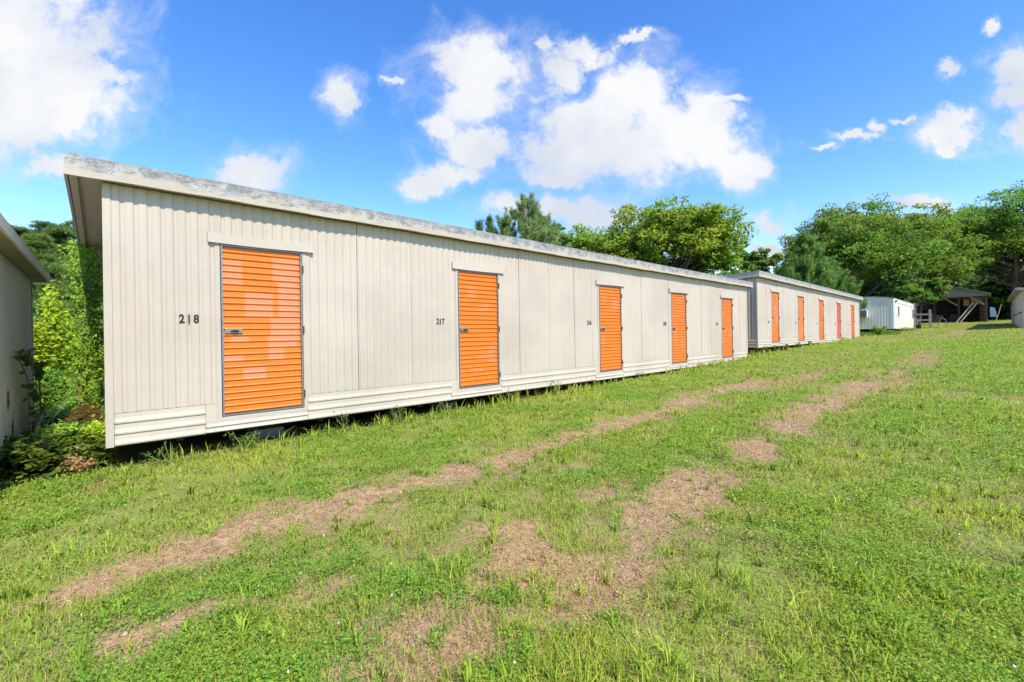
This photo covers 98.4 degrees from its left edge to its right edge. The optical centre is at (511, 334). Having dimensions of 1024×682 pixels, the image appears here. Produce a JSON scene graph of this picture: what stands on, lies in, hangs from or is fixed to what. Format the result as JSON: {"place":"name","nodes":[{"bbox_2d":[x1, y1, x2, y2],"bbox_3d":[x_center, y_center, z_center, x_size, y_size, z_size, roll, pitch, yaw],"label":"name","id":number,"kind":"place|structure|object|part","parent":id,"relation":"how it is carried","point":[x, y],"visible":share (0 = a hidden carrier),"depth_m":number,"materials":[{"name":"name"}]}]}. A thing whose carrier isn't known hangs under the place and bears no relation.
{"place":"outdoors","nodes":[
{"label":"outdoors","id":0,"kind":"place"},
{"bbox_2d":[0,320,1023,681],"bbox_3d":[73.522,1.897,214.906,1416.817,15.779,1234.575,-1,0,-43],"label":"ground","id":1,"kind":"structure","parent":0,"point":[128,454],"depth_m":3.22,"materials":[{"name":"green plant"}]},
{"bbox_2d":[0,213,49,473],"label":"storage building","id":2,"kind":"structure","parent":1,"relation":"on","point":[22,269],"depth_m":5.30,"materials":[{"name":"beige metal"}]},
{"bbox_2d":[13,348,48,431],"bbox_3d":[-6.016,0.917,5.522,0.345,1.653,1.070,-1,0,-43],"label":"climbing vine","id":3,"kind":"object","parent":2,"relation":"attached to","point":[37,374],"visible":0.73,"depth_m":5.47,"materials":[{"name":"green plant"}]},
{"bbox_2d":[9,223,60,260],"bbox_3d":[-37.723,-2.238,33.716,5.890,12.488,6.504,-1,0,-35],"label":"pine tree","id":4,"kind":"object","parent":1,"relation":"on","point":[20,230],"visible":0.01,"depth_m":33.75,"materials":[{"name":"green plant"}]},
{"bbox_2d":[28,219,53,233],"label":"pine tree","id":5,"kind":"object","parent":1,"relation":"on","point":[39,225],"visible":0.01,"depth_m":45.21,"materials":[{"name":"green plant"}]},
{"bbox_2d":[20,231,66,330],"bbox_3d":[-32.235,-1.489,29.953,4.970,11.071,5.649,-1,0,-14],"label":"pine tree","id":6,"kind":"object","parent":1,"relation":"on","point":[40,246],"visible":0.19,"depth_m":29.63,"materials":[{"name":"green plant"}]},
{"bbox_2d":[12,418,84,458],"bbox_3d":[-5.232,1.304,5.176,0.816,0.677,0.776,-1,0,-43],"label":"shrub","id":7,"kind":"object","parent":1,"relation":"on","point":[39,428],"visible":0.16,"depth_m":5.07,"materials":[{"name":"green plant"}]},
{"bbox_2d":[34,366,77,411],"bbox_3d":[-9.844,1.441,9.620,1.229,1.609,1.201,-1,0,-43],"label":"shrub","id":8,"kind":"object","parent":1,"relation":"on","point":[55,387],"visible":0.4,"depth_m":9.39,"materials":[{"name":"green plant"}]},
{"bbox_2d":[35,400,76,425],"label":"shrub","id":9,"kind":"object","parent":1,"relation":"on","point":[61,413],"visible":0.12,"depth_m":8.38,"materials":[{"name":"green plant"}]},
{"bbox_2d":[33,280,81,389],"bbox_3d":[-11.878,0.490,11.530,1.050,3.973,1.248,-1,0,1],"label":"shrub","id":10,"kind":"object","parent":1,"relation":"on","point":[49,344],"visible":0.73,"depth_m":11.29,"materials":[{"name":"green plant"}]},
{"bbox_2d":[40,222,76,262],"bbox_3d":[-36.641,-2.661,35.701,7.364,12.976,7.553,-1,0,-2],"label":"pine tree","id":11,"kind":"object","parent":1,"relation":"on","point":[56,231],"visible":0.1,"depth_m":35.45,"materials":[{"name":"green plant"}]},
{"bbox_2d":[0,405,119,485],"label":"undergrowth","id":12,"kind":"object","parent":1,"relation":"on","point":[41,461],"visible":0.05,"depth_m":4.51,"materials":[{"name":"green plant"}]},
{"bbox_2d":[8,372,114,472],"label":"dead branches","id":13,"kind":"object","parent":1,"relation":"on","point":[34,436],"visible":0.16,"depth_m":5.04,"materials":[{"name":"brown wood"}]},
{"bbox_2d":[49,219,76,247],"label":"pine tree","id":14,"kind":"object","parent":1,"relation":"on","point":[69,222],"depth_m":47.16,"materials":[{"name":"green plant"}]},
{"bbox_2d":[33,244,103,354],"bbox_3d":[-27.653,-1.015,29.005,4.848,9.878,5.521,-1,0,-16],"label":"pine tree","id":15,"kind":"object","parent":1,"relation":"on","point":[60,270],"visible":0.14,"depth_m":27.79,"materials":[{"name":"green plant"}]},
{"bbox_2d":[33,299,103,371],"bbox_3d":[-16.159,0.862,15.986,2.971,4.356,2.716,-1,0,-43],"label":"shrub","id":16,"kind":"object","parent":1,"relation":"on","point":[35,316],"visible":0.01,"depth_m":15.95,"materials":[{"name":"green plant"}]},
{"bbox_2d":[38,335,103,408],"bbox_3d":[-12.233,1.170,12.638,2.033,2.725,2.113,-1,0,-43],"label":"shrub","id":17,"kind":"object","parent":1,"relation":"on","point":[95,360],"visible":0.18,"depth_m":12.34,"materials":[{"name":"green plant"}]},
{"bbox_2d":[50,442,105,474],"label":"shrub","id":18,"kind":"object","parent":1,"relation":"on","point":[73,462],"visible":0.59,"depth_m":4.53,"materials":[{"name":"brown plant"}]},
{"bbox_2d":[57,376,103,411],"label":"shrub","id":19,"kind":"object","parent":1,"relation":"on","point":[75,399],"visible":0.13,"depth_m":8.82,"materials":[{"name":"green plant"}]},
{"bbox_2d":[60,401,104,425],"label":"shrub","id":20,"kind":"object","parent":1,"relation":"on","point":[85,414],"visible":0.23,"depth_m":5.86,"materials":[{"name":"brown plant"}]},
{"bbox_2d":[69,416,118,463],"bbox_3d":[-4.703,1.260,4.972,0.468,0.676,0.571,-1,0,-43],"label":"shrub","id":21,"kind":"object","parent":1,"relation":"on","point":[92,428],"visible":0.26,"depth_m":4.89,"materials":[{"name":"green plant"}]},
{"bbox_2d":[140,440,174,463],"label":"weed","id":22,"kind":"object","parent":1,"relation":"on","point":[166,455],"visible":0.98,"depth_m":4.86,"materials":[{"name":"green plant"}]},
{"bbox_2d":[223,427,261,450],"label":"weed","id":23,"kind":"object","parent":1,"relation":"on","point":[240,440],"visible":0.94,"depth_m":5.39,"materials":[{"name":"green plant"}]},
{"bbox_2d":[334,411,350,431],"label":"weed","id":24,"kind":"object","parent":1,"relation":"on","point":[345,425],"visible":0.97,"depth_m":6.25,"materials":[{"name":"green plant"}]},
{"bbox_2d":[390,405,405,423],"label":"weed","id":25,"kind":"object","parent":1,"relation":"on","point":[398,413],"visible":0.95,"depth_m":6.75,"materials":[{"name":"green plant"}]},
{"bbox_2d":[63,152,752,447],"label":"storage building","id":26,"kind":"structure","parent":1,"relation":"on","point":[228,307],"depth_m":6.26,"materials":[{"name":"beige metal"}]},
{"bbox_2d":[55,232,104,422],"bbox_3d":[-6.220,0.076,6.499,0.693,3.342,2.371,-1,0,-43],"label":"climbing vine","id":27,"kind":"object","parent":26,"relation":"attached to","point":[86,283],"visible":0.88,"depth_m":6.22,"materials":[{"name":"green plant"}]},
{"bbox_2d":[220,244,305,415],"bbox_3d":[-3.149,-0.055,5.643,0.944,2.074,0.064,-1,0,-43],"label":"door","id":28,"kind":"structure","parent":26,"relation":"in","point":[262,329],"depth_m":5.62,"materials":[{"name":"orange paint"}]},
{"bbox_2d":[457,270,500,388],"bbox_3d":[-0.583,-0.096,8.023,0.944,2.074,0.064,-1,0,-43],"label":"door","id":29,"kind":"structure","parent":26,"relation":"in","point":[478,302],"depth_m":8.02,"materials":[{"name":"orange paint"}]},
{"bbox_2d":[599,285,622,371],"bbox_3d":[2.422,-0.144,10.812,0.944,2.074,0.064,-1,0,-43],"label":"door","id":30,"kind":"structure","parent":26,"relation":"in","point":[610,308],"depth_m":10.82,"materials":[{"name":"orange paint"}]},
{"bbox_2d":[671,292,687,363],"bbox_3d":[4.995,-0.185,13.199,0.944,2.074,0.064,-1,0,-43],"label":"door","id":31,"kind":"structure","parent":26,"relation":"in","point":[678,300],"depth_m":13.22,"materials":[{"name":"orange paint"}]},
{"bbox_2d":[721,298,733,357],"bbox_3d":[7.612,-0.227,15.627,0.944,2.074,0.064,-1,0,-43],"label":"door","id":32,"kind":"structure","parent":26,"relation":"in","point":[727,314],"depth_m":15.66,"materials":[{"name":"orange paint"}]},
{"bbox_2d":[65,335,866,483],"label":"long grass","id":33,"kind":"structure","parent":1,"relation":"on","point":[386,420],"depth_m":7.23,"materials":[{"name":"green plant"}]},
{"bbox_2d":[472,218,483,230],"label":"pine tree","id":34,"kind":"object","parent":1,"relation":"on","point":[479,225],"visible":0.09,"depth_m":20.94,"materials":[{"name":"green plant"}]},
{"bbox_2d":[484,214,496,232],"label":"pine tree","id":35,"kind":"object","parent":1,"relation":"on","point":[489,221],"visible":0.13,"depth_m":20.90,"materials":[{"name":"green plant"}]},
{"bbox_2d":[490,213,516,236],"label":"pine tree","id":36,"kind":"object","parent":1,"relation":"on","point":[505,229],"visible":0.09,"depth_m":21.79,"materials":[{"name":"green plant"}]},
{"bbox_2d":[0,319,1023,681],"bbox_3d":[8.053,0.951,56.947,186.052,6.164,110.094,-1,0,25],"label":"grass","id":37,"kind":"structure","parent":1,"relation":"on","point":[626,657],"depth_m":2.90,"materials":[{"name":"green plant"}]},
{"bbox_2d":[0,338,1023,681],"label":"clover","id":38,"kind":"object","parent":1,"relation":"on","point":[208,672],"depth_m":2.86,"materials":[{"name":"green plant"}]},
{"bbox_2d":[506,389,517,400],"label":"weed","id":39,"kind":"object","parent":1,"relation":"on","point":[511,395],"visible":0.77,"depth_m":8.47,"materials":[{"name":"green plant"}]},
{"bbox_2d":[502,191,571,247],"bbox_3d":[1.042,-2.527,21.923,6.386,9.209,5.911,-1,0,44],"label":"pine tree","id":40,"kind":"object","parent":1,"relation":"on","point":[527,227],"visible":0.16,"depth_m":21.57,"materials":[{"name":"green plant"}]},
{"bbox_2d":[522,211,563,244],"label":"pine tree","id":41,"kind":"object","parent":1,"relation":"on","point":[549,219],"visible":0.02,"depth_m":23.65,"materials":[{"name":"green plant"}]},
{"bbox_2d":[550,379,562,393],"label":"weed","id":42,"kind":"object","parent":1,"relation":"on","point":[556,387],"visible":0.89,"depth_m":9.26,"materials":[{"name":"green plant"}]},
{"bbox_2d":[551,223,573,246],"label":"broadleaf tree","id":43,"kind":"object","parent":1,"relation":"on","point":[566,238],"visible":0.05,"depth_m":27.07,"materials":[{"name":"green plant"}]},
{"bbox_2d":[552,223,638,259],"bbox_3d":[4.982,-2.803,30.994,7.732,9.713,7.148,-1,0,0],"label":"broadleaf tree","id":44,"kind":"object","parent":1,"relation":"on","point":[596,241],"visible":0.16,"depth_m":29.31,"materials":[{"name":"green plant"}]},
{"bbox_2d":[596,193,758,275],"bbox_3d":[10.729,-3.817,29.956,9.399,10.667,9.531,-1,0,-35],"label":"broadleaf tree","id":45,"kind":"object","parent":1,"relation":"on","point":[702,233],"visible":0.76,"depth_m":27.53,"materials":[{"name":"green plant"}]},
{"bbox_2d":[731,244,775,273],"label":"broadleaf tree","id":46,"kind":"object","parent":1,"relation":"on","point":[753,260],"visible":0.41,"depth_m":40.35,"materials":[{"name":"green plant"}]},
{"bbox_2d":[768,253,783,272],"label":"broadleaf tree","id":47,"kind":"object","parent":1,"relation":"on","point":[778,257],"visible":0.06,"depth_m":43.47,"materials":[{"name":"green plant"}]},
{"bbox_2d":[723,270,862,353],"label":"storage building","id":48,"kind":"structure","parent":1,"relation":"on","point":[780,308],"depth_m":20.97,"materials":[{"name":"beige metal"}]},
{"bbox_2d":[771,292,779,342],"bbox_3d":[11.420,-0.734,19.167,0.964,2.164,0.064,-1,0,-43],"label":"door","id":49,"kind":"structure","parent":48,"relation":"in","point":[775,296],"depth_m":19.21,"materials":[{"name":"orange paint"}]},
{"bbox_2d":[798,296,804,340],"bbox_3d":[14.228,-0.764,21.771,0.964,2.164,0.064,-1,0,-43],"label":"door","id":50,"kind":"structure","parent":48,"relation":"in","point":[801,336],"depth_m":21.82,"materials":[{"name":"orange paint"}]},
{"bbox_2d":[819,300,824,339],"bbox_3d":[17.095,-0.794,24.430,0.964,2.164,0.064,-1,0,-43],"label":"door","id":51,"kind":"structure","parent":48,"relation":"in","point":[821,303],"depth_m":24.49,"materials":[{"name":"orange paint"}]},
{"bbox_2d":[837,303,840,338],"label":"door","id":52,"kind":"structure","parent":48,"relation":"in","point":[838,304],"depth_m":27.31,"materials":[{"name":"red paint"}]},
{"bbox_2d":[851,306,854,337],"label":"door","id":53,"kind":"structure","parent":48,"relation":"in","point":[852,307],"depth_m":30.07,"materials":[{"name":"orange paint"}]},
{"bbox_2d":[773,229,870,327],"bbox_3d":[24.355,-3.884,36.269,7.896,9.252,6.928,-1,0,-18],"label":"pine tree","id":54,"kind":"object","parent":1,"relation":"on","point":[804,266],"visible":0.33,"depth_m":34.92,"materials":[{"name":"green plant"}]},
{"bbox_2d":[821,256,855,294],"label":"pine tree","id":55,"kind":"object","parent":1,"relation":"on","point":[832,260],"visible":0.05,"depth_m":39.51,"materials":[{"name":"green plant"}]},
{"bbox_2d":[773,192,953,296],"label":"broadleaf tree","id":56,"kind":"object","parent":1,"relation":"on","point":[854,247],"visible":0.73,"depth_m":47.31,"materials":[{"name":"green plant"}]},
{"bbox_2d":[860,331,879,335],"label":"shrub","id":57,"kind":"object","parent":1,"relation":"on","point":[866,333],"visible":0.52,"depth_m":33.65,"materials":[{"name":"green plant"}]},
{"bbox_2d":[871,325,886,334],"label":"shrub","id":58,"kind":"object","parent":1,"relation":"on","point":[876,328],"visible":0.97,"depth_m":33.31,"materials":[{"name":"green plant"}]},
{"bbox_2d":[844,277,925,297],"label":"broadleaf tree","id":59,"kind":"object","parent":1,"relation":"on","point":[887,292],"visible":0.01,"depth_m":69.17,"materials":[{"name":"green plant"}]},
{"bbox_2d":[873,330,901,334],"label":"shrub","id":60,"kind":"object","parent":1,"relation":"on","point":[891,331],"visible":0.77,"depth_m":33.25,"materials":[{"name":"green plant"}]},
{"bbox_2d":[859,297,916,332],"bbox_3d":[35.549,-1.421,42.336,17.385,3.605,3.580,-1,0,-43],"label":"office trailer","id":61,"kind":"object","parent":1,"relation":"on","point":[891,313],"visible":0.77,"depth_m":36.56,"materials":[{"name":"white metal"}]},
{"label":"door","id":62,"kind":"part","parent":61,"relation":"part of","materials":[{"name":"white paint"}]},
{"bbox_2d":[857,278,920,306],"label":"broadleaf tree","id":63,"kind":"object","parent":1,"relation":"on","point":[881,288],"visible":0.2,"depth_m":50.77,"materials":[{"name":"green plant"}]},
{"bbox_2d":[895,327,920,330],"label":"shrub","id":64,"kind":"object","parent":1,"relation":"on","point":[904,328],"visible":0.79,"depth_m":37.80,"materials":[{"name":"green plant"}]},
{"bbox_2d":[840,201,994,289],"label":"broadleaf tree","id":65,"kind":"object","parent":1,"relation":"on","point":[944,265],"visible":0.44,"depth_m":51.79,"materials":[{"name":"green plant"}]},
{"bbox_2d":[891,277,952,327],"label":"broadleaf tree","id":66,"kind":"object","parent":1,"relation":"on","point":[910,287],"visible":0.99,"depth_m":45.25,"materials":[{"name":"green plant"}]},
{"bbox_2d":[914,303,938,327],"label":"wooden fence","id":67,"kind":"object","parent":1,"relation":"on","point":[916,320],"visible":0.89,"depth_m":44.92,"materials":[{"name":"grey wood"}]},
{"bbox_2d":[878,264,990,296],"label":"broadleaf tree","id":68,"kind":"object","parent":1,"relation":"on","point":[925,278],"visible":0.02,"depth_m":81.24,"materials":[{"name":"green plant"}]},
{"bbox_2d":[874,267,1023,319],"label":"wood","id":69,"kind":"object","parent":1,"relation":"on","point":[973,283],"visible":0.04,"depth_m":72.07,"materials":[{"name":"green plant"}]},
{"bbox_2d":[916,285,990,322],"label":"pole barn","id":70,"kind":"structure","parent":1,"relation":"on","point":[956,302],"depth_m":58.38,"materials":[{"name":"brown wood"}]},
{"bbox_2d":[927,314,942,322],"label":"leaning board","id":71,"kind":"object","parent":70,"relation":"on","point":[938,317],"visible":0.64,"depth_m":56.79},
{"bbox_2d":[948,314,957,322],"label":"leaning board","id":72,"kind":"object","parent":70,"relation":"on","point":[952,318],"visible":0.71,"depth_m":55.65,"materials":[{"name":"black wood"}]},
{"bbox_2d":[956,303,976,321],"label":"ladder","id":73,"kind":"object","parent":1,"relation":"on","point":[967,313],"visible":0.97,"depth_m":54.15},
{"bbox_2d":[925,202,1023,286],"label":"broadleaf tree","id":74,"kind":"object","parent":1,"relation":"on","point":[970,212],"visible":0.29,"depth_m":60.29,"materials":[{"name":"green plant"}]},
{"bbox_2d":[954,180,1023,319],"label":"broadleaf tree","id":75,"kind":"object","parent":1,"relation":"on","point":[1013,212],"visible":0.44,"depth_m":59.80,"materials":[{"name":"green plant"}]},
{"bbox_2d":[990,307,996,316],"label":"metal sheet","id":76,"kind":"object","parent":1,"relation":"on","point":[993,313],"visible":1,"depth_m":52.98,"materials":[{"name":"grey metal"}]},
{"bbox_2d":[987,290,1010,319],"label":"broadleaf tree","id":77,"kind":"object","parent":1,"relation":"on","point":[1004,302],"visible":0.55,"depth_m":71.01,"materials":[{"name":"green plant"}]},
{"bbox_2d":[1007,287,1023,327],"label":"storage building","id":78,"kind":"structure","parent":1,"relation":"on","point":[1016,298],"depth_m":35.64,"materials":[{"name":"beige metal"}]},
{"bbox_2d":[0,0,1023,275],"label":"sky","id":79,"kind":"structure","parent":0,"point":[439,111],"materials":[{"name":"blue"}]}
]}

